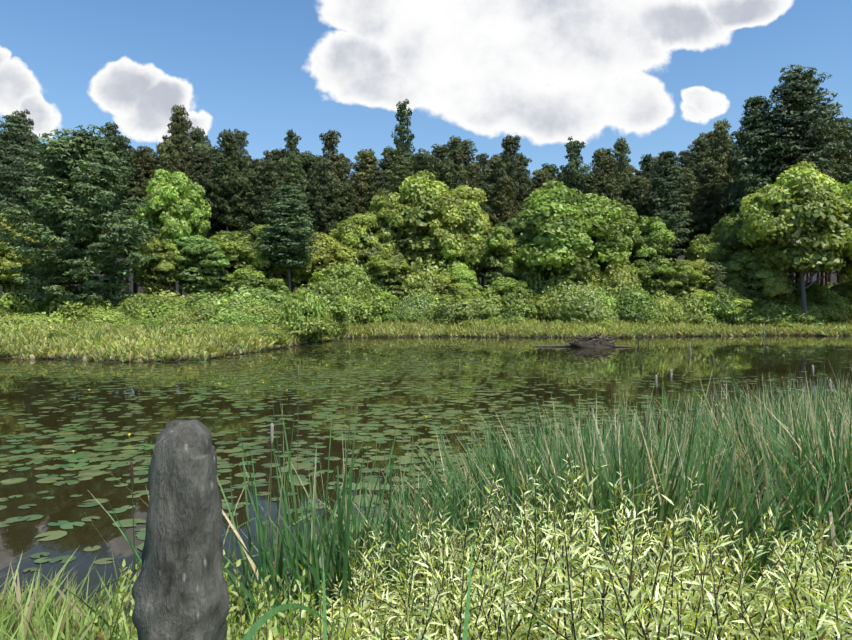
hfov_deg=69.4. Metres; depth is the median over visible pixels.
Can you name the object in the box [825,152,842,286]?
red pine
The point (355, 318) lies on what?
shrub
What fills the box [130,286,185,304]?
shrub
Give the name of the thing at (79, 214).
white pine
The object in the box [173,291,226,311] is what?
shrub
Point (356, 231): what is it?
deciduous tree
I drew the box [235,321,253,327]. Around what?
shrub
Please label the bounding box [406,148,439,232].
conifer tree
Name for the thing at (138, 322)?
shrub
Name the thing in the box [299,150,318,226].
red pine
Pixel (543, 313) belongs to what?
shrub
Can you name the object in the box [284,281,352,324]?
shrub
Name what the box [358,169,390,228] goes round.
conifer tree
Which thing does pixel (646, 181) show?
red pine
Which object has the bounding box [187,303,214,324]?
shrub
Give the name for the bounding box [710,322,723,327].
shrub
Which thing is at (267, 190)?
conifer tree
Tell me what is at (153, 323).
shrub
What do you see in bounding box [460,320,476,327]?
shrub
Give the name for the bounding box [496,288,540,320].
shrub
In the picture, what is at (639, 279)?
maple
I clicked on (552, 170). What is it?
red pine
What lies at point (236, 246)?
deciduous tree
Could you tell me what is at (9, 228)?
maple
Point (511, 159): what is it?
conifer tree
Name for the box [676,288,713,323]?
shrub
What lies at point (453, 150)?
red pine
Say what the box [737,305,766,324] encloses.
shrub
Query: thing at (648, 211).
red pine
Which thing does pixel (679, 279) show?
maple
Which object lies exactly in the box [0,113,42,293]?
white pine
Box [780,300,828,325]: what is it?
shrub
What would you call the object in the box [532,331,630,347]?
beaver lodge
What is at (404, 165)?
red pine
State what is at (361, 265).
shrub
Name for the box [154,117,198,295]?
red pine
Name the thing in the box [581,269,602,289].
maple
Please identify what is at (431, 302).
shrub
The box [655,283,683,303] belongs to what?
shrub
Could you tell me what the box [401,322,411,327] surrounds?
shrub
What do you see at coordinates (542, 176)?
red pine
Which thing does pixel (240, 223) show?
conifer tree
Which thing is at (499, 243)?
deciduous tree
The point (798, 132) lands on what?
white pine
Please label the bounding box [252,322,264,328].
shrub
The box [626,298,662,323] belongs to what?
shrub
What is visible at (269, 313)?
shrub
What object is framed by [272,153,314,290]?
red pine
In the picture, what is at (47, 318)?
shrub
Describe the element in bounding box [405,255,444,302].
shrub
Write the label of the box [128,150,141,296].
red pine
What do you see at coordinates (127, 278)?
red pine
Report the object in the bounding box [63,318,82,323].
shrub
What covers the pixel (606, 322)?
shrub
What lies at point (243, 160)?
conifer tree
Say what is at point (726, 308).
shrub
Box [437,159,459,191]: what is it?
red pine
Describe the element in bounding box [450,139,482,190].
red pine
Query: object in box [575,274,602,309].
shrub
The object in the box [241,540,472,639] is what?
cattail blades
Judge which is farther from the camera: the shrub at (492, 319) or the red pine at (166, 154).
the red pine at (166, 154)
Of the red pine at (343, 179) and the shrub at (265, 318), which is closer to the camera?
the shrub at (265, 318)
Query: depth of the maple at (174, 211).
62.27 m
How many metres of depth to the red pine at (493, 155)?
106.92 m
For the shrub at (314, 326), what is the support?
on the ground
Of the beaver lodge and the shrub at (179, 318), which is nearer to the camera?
the beaver lodge
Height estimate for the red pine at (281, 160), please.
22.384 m
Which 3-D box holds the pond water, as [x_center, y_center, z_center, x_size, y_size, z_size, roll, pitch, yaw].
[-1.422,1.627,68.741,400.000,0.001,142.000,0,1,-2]
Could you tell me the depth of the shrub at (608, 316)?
68.01 m
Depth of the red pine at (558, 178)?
95.07 m
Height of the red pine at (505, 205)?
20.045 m
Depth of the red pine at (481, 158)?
98.44 m
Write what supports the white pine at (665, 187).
on the ground
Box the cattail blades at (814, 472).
[35,359,851,639]
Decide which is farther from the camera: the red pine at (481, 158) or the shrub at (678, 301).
the red pine at (481, 158)
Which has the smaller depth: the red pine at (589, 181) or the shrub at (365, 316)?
the shrub at (365, 316)
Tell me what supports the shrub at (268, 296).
on the ground
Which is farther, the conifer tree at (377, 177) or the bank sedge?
the conifer tree at (377, 177)
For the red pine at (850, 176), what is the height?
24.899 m
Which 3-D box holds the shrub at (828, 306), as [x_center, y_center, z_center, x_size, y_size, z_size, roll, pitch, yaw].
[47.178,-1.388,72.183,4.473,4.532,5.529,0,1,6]
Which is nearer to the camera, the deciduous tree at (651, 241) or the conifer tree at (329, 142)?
the deciduous tree at (651, 241)
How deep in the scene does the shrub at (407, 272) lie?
74.58 m
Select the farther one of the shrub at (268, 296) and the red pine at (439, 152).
the red pine at (439, 152)
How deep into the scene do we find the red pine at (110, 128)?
83.62 m
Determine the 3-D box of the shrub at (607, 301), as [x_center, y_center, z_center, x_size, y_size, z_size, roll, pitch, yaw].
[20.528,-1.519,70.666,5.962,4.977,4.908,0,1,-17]
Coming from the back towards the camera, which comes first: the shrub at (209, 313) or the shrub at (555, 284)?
the shrub at (555, 284)
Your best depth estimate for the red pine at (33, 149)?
79.08 m
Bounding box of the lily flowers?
[13,339,845,475]
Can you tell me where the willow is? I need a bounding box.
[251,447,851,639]
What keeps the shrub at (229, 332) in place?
on the ground
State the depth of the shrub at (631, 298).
68.83 m
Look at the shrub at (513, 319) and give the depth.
66.89 m
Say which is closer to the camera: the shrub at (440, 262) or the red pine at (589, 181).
the shrub at (440, 262)
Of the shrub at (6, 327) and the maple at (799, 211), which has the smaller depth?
the shrub at (6, 327)
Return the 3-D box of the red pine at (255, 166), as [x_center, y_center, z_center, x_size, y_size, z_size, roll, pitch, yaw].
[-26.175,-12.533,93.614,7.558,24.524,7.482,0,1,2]
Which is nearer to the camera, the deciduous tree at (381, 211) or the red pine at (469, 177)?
the deciduous tree at (381, 211)
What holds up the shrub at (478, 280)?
on the ground
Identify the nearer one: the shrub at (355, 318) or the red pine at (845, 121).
the shrub at (355, 318)
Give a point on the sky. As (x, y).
(655, 75)
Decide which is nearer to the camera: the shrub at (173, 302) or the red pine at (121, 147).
the shrub at (173, 302)
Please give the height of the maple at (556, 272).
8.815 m
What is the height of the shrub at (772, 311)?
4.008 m
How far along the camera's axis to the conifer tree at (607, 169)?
81.83 m
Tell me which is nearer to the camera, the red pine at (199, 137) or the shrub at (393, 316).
the shrub at (393, 316)
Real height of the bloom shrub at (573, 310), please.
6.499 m
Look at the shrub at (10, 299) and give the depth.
52.76 m
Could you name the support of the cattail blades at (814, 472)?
on the ground
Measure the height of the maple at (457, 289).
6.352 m
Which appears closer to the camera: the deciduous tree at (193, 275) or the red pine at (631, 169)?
the deciduous tree at (193, 275)
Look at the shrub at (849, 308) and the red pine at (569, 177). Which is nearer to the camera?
the shrub at (849, 308)
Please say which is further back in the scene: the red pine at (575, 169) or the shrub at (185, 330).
the red pine at (575, 169)
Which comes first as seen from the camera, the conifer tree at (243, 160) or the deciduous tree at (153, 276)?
the deciduous tree at (153, 276)
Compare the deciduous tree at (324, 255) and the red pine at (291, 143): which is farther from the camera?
the red pine at (291, 143)
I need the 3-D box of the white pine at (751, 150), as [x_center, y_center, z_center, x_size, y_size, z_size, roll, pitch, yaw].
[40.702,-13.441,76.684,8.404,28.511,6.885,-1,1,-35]
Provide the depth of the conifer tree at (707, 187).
82.98 m
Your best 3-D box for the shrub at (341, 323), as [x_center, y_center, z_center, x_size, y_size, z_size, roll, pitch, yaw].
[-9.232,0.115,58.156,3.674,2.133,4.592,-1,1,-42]
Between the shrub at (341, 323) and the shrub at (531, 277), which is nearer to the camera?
the shrub at (341, 323)
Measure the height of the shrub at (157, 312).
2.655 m
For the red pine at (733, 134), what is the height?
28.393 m
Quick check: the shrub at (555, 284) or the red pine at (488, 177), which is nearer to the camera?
the shrub at (555, 284)
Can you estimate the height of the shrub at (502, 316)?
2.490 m
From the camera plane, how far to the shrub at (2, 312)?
50.87 m
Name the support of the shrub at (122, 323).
on the ground
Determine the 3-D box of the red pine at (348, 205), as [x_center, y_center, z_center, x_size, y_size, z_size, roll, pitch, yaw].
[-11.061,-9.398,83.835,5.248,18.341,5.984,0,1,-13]
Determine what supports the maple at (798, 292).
on the ground
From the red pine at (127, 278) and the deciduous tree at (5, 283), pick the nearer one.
the deciduous tree at (5, 283)
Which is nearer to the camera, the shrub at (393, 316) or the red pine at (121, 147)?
the shrub at (393, 316)
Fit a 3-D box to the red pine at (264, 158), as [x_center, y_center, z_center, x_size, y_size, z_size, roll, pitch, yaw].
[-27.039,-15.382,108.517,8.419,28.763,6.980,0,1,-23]
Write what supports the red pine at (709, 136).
on the ground
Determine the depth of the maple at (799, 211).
68.07 m
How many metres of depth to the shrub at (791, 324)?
68.50 m
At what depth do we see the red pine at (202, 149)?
84.04 m
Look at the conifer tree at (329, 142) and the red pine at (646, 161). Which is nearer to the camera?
the conifer tree at (329, 142)
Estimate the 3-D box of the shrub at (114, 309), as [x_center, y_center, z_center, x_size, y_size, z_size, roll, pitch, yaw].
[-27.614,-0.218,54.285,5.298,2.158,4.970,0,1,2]
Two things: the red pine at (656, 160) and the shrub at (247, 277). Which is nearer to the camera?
the shrub at (247, 277)
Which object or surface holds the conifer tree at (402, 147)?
on the ground
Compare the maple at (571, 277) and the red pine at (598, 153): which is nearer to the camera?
the maple at (571, 277)
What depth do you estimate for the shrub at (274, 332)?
43.58 m
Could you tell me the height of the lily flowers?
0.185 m
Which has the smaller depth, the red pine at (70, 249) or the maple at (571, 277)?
the maple at (571, 277)
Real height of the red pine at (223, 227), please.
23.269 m
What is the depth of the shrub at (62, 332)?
39.15 m
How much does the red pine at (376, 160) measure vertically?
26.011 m
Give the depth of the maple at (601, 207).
74.17 m
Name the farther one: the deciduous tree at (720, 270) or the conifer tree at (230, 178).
the conifer tree at (230, 178)
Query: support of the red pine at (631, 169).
on the ground
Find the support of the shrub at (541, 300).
on the ground
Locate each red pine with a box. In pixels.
[1,133,49,227]
[12,109,34,287]
[37,143,57,246]
[39,146,82,263]
[99,121,129,229]
[101,134,145,301]
[115,154,135,299]
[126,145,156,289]
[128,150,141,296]
[143,139,180,294]
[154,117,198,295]
[168,105,194,299]
[186,146,224,268]
[188,126,211,169]
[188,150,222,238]
[191,143,219,175]
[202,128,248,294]
[216,158,245,231]
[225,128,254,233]
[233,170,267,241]
[243,158,264,196]
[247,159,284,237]
[259,149,274,169]
[265,148,286,181]
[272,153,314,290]
[274,130,307,291]
[274,158,306,217]
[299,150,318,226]
[301,152,321,236]
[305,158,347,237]
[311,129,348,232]
[322,153,356,219]
[332,183,356,223]
[341,157,352,181]
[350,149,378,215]
[352,148,377,214]
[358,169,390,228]
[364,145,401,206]
[388,155,418,200]
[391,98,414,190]
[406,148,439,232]
[420,151,437,175]
[430,143,449,171]
[432,161,445,180]
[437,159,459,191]
[444,135,469,187]
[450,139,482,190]
[466,162,483,189]
[472,153,489,287]
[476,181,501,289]
[478,172,501,287]
[486,156,506,186]
[488,175,519,226]
[489,154,505,164]
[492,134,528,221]
[512,152,536,211]
[531,168,551,188]
[540,163,558,179]
[541,179,559,188]
[556,172,563,181]
[559,175,578,194]
[560,137,590,195]
[576,172,601,194]
[588,148,608,191]
[594,148,613,157]
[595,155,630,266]
[609,137,634,205]
[624,175,649,221]
[626,165,638,179]
[635,154,655,191]
[638,177,651,213]
[644,176,670,257]
[647,156,669,190]
[668,164,692,266]
[670,245,682,266]
[675,149,697,247]
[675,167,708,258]
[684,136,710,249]
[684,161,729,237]
[693,130,722,160]
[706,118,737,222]
[722,147,739,213]
[729,128,753,162]
[801,137,831,282]
[821,104,844,285]
[822,121,851,285]
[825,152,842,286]
[831,117,851,282]
[841,148,851,185]
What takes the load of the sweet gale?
on the bank sedge
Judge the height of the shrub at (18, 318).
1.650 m
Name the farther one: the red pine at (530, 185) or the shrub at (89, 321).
the red pine at (530, 185)
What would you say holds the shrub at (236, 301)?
on the ground
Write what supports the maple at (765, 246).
on the ground
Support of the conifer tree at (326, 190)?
on the ground
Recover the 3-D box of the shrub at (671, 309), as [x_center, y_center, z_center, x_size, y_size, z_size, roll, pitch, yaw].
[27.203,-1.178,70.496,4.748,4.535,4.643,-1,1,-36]
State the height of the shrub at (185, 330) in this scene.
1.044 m
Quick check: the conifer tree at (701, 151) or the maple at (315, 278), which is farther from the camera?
the conifer tree at (701, 151)
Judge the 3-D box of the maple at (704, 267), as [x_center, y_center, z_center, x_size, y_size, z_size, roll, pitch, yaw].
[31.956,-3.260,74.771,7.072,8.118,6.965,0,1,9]
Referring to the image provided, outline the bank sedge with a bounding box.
[0,548,851,639]
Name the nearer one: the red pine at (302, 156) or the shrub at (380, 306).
the shrub at (380, 306)
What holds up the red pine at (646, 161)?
on the ground
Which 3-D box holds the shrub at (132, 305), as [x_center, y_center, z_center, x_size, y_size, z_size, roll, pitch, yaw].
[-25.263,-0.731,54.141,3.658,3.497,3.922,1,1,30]
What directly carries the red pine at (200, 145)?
on the ground
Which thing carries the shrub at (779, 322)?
on the ground
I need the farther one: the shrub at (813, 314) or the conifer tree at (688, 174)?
the conifer tree at (688, 174)
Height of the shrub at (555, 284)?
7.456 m
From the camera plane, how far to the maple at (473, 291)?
71.39 m
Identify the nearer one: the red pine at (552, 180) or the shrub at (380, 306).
the shrub at (380, 306)
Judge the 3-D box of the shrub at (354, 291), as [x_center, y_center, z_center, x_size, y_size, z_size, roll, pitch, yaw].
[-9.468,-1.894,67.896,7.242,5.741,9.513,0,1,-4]
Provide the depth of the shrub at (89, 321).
44.82 m
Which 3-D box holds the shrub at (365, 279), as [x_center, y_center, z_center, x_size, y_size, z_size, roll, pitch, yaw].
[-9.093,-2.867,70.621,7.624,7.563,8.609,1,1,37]
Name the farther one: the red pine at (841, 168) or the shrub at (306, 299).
the red pine at (841, 168)
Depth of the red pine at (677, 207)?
87.43 m
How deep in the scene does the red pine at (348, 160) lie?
97.73 m
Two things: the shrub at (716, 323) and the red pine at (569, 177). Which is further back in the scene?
the red pine at (569, 177)
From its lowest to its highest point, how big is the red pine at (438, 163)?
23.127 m
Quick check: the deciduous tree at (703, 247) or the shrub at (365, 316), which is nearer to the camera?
the shrub at (365, 316)
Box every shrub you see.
[0,289,40,314]
[0,309,14,318]
[0,312,38,324]
[0,326,26,332]
[16,287,51,316]
[18,323,41,328]
[25,312,70,323]
[38,294,112,322]
[46,327,76,343]
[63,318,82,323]
[74,308,135,325]
[78,319,100,327]
[81,305,128,316]
[111,321,132,327]
[116,292,156,318]
[120,294,183,311]
[128,318,174,325]
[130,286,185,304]
[134,304,189,320]
[143,319,165,330]
[160,305,195,325]
[163,327,198,336]
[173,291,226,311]
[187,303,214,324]
[191,300,218,323]
[205,307,255,327]
[210,285,265,319]
[218,329,243,340]
[231,286,289,310]
[234,308,280,323]
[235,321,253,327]
[241,300,280,324]
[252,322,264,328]
[260,327,287,344]
[269,303,284,315]
[273,300,336,341]
[277,289,327,343]
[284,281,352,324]
[314,287,378,325]
[319,261,378,321]
[321,278,372,323]
[326,283,372,324]
[330,314,349,330]
[333,326,342,336]
[353,255,364,271]
[353,283,391,323]
[359,267,392,292]
[376,304,413,322]
[377,292,400,323]
[391,262,434,294]
[398,291,434,321]
[400,269,439,310]
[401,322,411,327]
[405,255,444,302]
[414,283,441,319]
[421,259,457,318]
[430,291,483,324]
[460,262,483,291]
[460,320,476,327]
[463,285,503,321]
[486,306,524,322]
[486,317,501,324]
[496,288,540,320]
[506,316,520,323]
[517,265,549,299]
[524,294,561,322]
[534,285,568,322]
[544,267,584,321]
[546,283,610,323]
[561,300,590,322]
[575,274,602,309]
[587,302,619,321]
[590,285,626,322]
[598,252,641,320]
[599,320,619,327]
[613,285,659,323]
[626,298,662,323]
[646,276,665,297]
[651,290,684,325]
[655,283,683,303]
[673,295,707,324]
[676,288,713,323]
[702,287,744,324]
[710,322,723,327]
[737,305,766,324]
[750,296,798,322]
[770,320,789,326]
[779,322,800,328]
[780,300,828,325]
[811,289,850,323]
[846,284,851,320]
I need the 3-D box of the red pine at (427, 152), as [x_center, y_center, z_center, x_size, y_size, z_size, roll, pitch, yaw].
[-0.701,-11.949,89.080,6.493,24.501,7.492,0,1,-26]
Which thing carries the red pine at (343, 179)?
on the ground
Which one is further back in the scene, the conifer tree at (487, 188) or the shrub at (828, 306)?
the conifer tree at (487, 188)
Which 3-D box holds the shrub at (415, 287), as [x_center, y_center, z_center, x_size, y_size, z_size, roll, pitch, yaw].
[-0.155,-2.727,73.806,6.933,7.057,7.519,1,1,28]
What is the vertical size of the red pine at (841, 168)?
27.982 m
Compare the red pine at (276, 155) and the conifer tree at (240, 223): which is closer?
the conifer tree at (240, 223)
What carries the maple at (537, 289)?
on the ground
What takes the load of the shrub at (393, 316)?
on the ground
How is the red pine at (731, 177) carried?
on the ground
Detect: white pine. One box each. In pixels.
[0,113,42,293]
[0,124,161,305]
[254,184,319,291]
[646,151,693,258]
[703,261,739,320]
[721,95,780,217]
[750,64,848,288]
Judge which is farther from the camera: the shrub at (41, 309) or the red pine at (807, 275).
the red pine at (807, 275)
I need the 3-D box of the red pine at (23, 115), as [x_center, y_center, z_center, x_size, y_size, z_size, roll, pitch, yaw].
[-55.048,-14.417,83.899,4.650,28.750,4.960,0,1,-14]
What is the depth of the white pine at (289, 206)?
64.13 m
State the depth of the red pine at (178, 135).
83.93 m
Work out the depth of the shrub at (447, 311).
68.70 m
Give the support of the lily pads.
on the pond water
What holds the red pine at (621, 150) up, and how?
on the ground
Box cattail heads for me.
[130,355,831,573]
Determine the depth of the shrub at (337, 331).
56.52 m
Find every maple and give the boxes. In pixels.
[0,212,49,287]
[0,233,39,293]
[130,169,211,296]
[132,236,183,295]
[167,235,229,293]
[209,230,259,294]
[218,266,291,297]
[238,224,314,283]
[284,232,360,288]
[306,265,361,289]
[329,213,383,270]
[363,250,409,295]
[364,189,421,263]
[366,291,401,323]
[376,170,495,277]
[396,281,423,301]
[425,185,495,273]
[431,272,472,306]
[441,260,479,289]
[466,285,481,296]
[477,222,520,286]
[481,277,532,302]
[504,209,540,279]
[512,181,627,278]
[528,284,547,298]
[549,257,603,285]
[554,269,585,288]
[577,193,640,271]
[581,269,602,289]
[600,267,644,290]
[604,262,652,297]
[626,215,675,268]
[630,256,676,296]
[665,261,701,299]
[677,259,717,291]
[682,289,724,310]
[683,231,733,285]
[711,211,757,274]
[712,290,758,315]
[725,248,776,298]
[736,161,851,324]
[741,237,799,286]
[757,270,796,306]
[789,288,815,305]
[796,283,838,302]
[819,181,851,279]
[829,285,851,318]
[842,280,851,287]
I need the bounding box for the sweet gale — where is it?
[88,549,383,639]
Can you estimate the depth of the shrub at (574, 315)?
69.20 m
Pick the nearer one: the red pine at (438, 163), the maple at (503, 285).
the maple at (503, 285)
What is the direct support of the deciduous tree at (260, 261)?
on the ground
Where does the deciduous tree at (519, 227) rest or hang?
on the ground
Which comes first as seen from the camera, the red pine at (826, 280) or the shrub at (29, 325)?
the shrub at (29, 325)
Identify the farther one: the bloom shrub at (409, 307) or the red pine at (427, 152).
the red pine at (427, 152)
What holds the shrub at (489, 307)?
on the ground
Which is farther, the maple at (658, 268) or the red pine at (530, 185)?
the red pine at (530, 185)
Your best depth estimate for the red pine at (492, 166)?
92.38 m
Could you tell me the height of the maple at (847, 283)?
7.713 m
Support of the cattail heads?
on the ground
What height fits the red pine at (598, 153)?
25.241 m
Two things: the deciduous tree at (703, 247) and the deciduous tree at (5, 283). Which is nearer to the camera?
the deciduous tree at (5, 283)
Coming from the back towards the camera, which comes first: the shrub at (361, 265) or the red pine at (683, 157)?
the red pine at (683, 157)
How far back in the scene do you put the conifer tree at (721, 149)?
83.94 m
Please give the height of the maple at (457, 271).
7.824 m
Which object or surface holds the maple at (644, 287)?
on the ground
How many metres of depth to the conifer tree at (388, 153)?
84.94 m
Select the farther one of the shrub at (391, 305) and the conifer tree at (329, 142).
the conifer tree at (329, 142)
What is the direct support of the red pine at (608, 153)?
on the ground
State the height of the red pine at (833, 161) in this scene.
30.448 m
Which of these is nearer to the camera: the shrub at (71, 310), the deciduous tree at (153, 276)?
the shrub at (71, 310)
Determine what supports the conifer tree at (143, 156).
on the ground
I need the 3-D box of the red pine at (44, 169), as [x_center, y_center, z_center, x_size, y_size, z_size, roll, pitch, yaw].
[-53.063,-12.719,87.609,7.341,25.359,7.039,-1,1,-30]
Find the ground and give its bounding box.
[0,255,849,362]
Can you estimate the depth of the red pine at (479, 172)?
93.17 m
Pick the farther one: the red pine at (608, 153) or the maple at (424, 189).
the red pine at (608, 153)
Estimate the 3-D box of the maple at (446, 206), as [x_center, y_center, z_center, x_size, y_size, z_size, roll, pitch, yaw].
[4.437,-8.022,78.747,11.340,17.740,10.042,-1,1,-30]
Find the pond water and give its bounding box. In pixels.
[0,335,851,618]
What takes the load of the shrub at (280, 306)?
on the ground
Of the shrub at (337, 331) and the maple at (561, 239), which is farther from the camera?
the maple at (561, 239)
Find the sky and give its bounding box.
[0,0,851,250]
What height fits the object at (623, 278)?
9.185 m
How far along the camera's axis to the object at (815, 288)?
73.96 m
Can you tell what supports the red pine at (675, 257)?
on the ground
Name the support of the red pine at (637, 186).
on the ground
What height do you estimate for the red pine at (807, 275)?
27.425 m
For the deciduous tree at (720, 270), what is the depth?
71.76 m
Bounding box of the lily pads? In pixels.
[0,337,851,585]
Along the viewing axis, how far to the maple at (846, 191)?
71.12 m
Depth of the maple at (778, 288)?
70.36 m
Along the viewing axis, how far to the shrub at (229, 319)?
48.59 m
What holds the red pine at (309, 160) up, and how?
on the ground
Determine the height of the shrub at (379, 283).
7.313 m
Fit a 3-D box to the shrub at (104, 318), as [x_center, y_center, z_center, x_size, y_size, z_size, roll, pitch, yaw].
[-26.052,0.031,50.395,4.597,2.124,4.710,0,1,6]

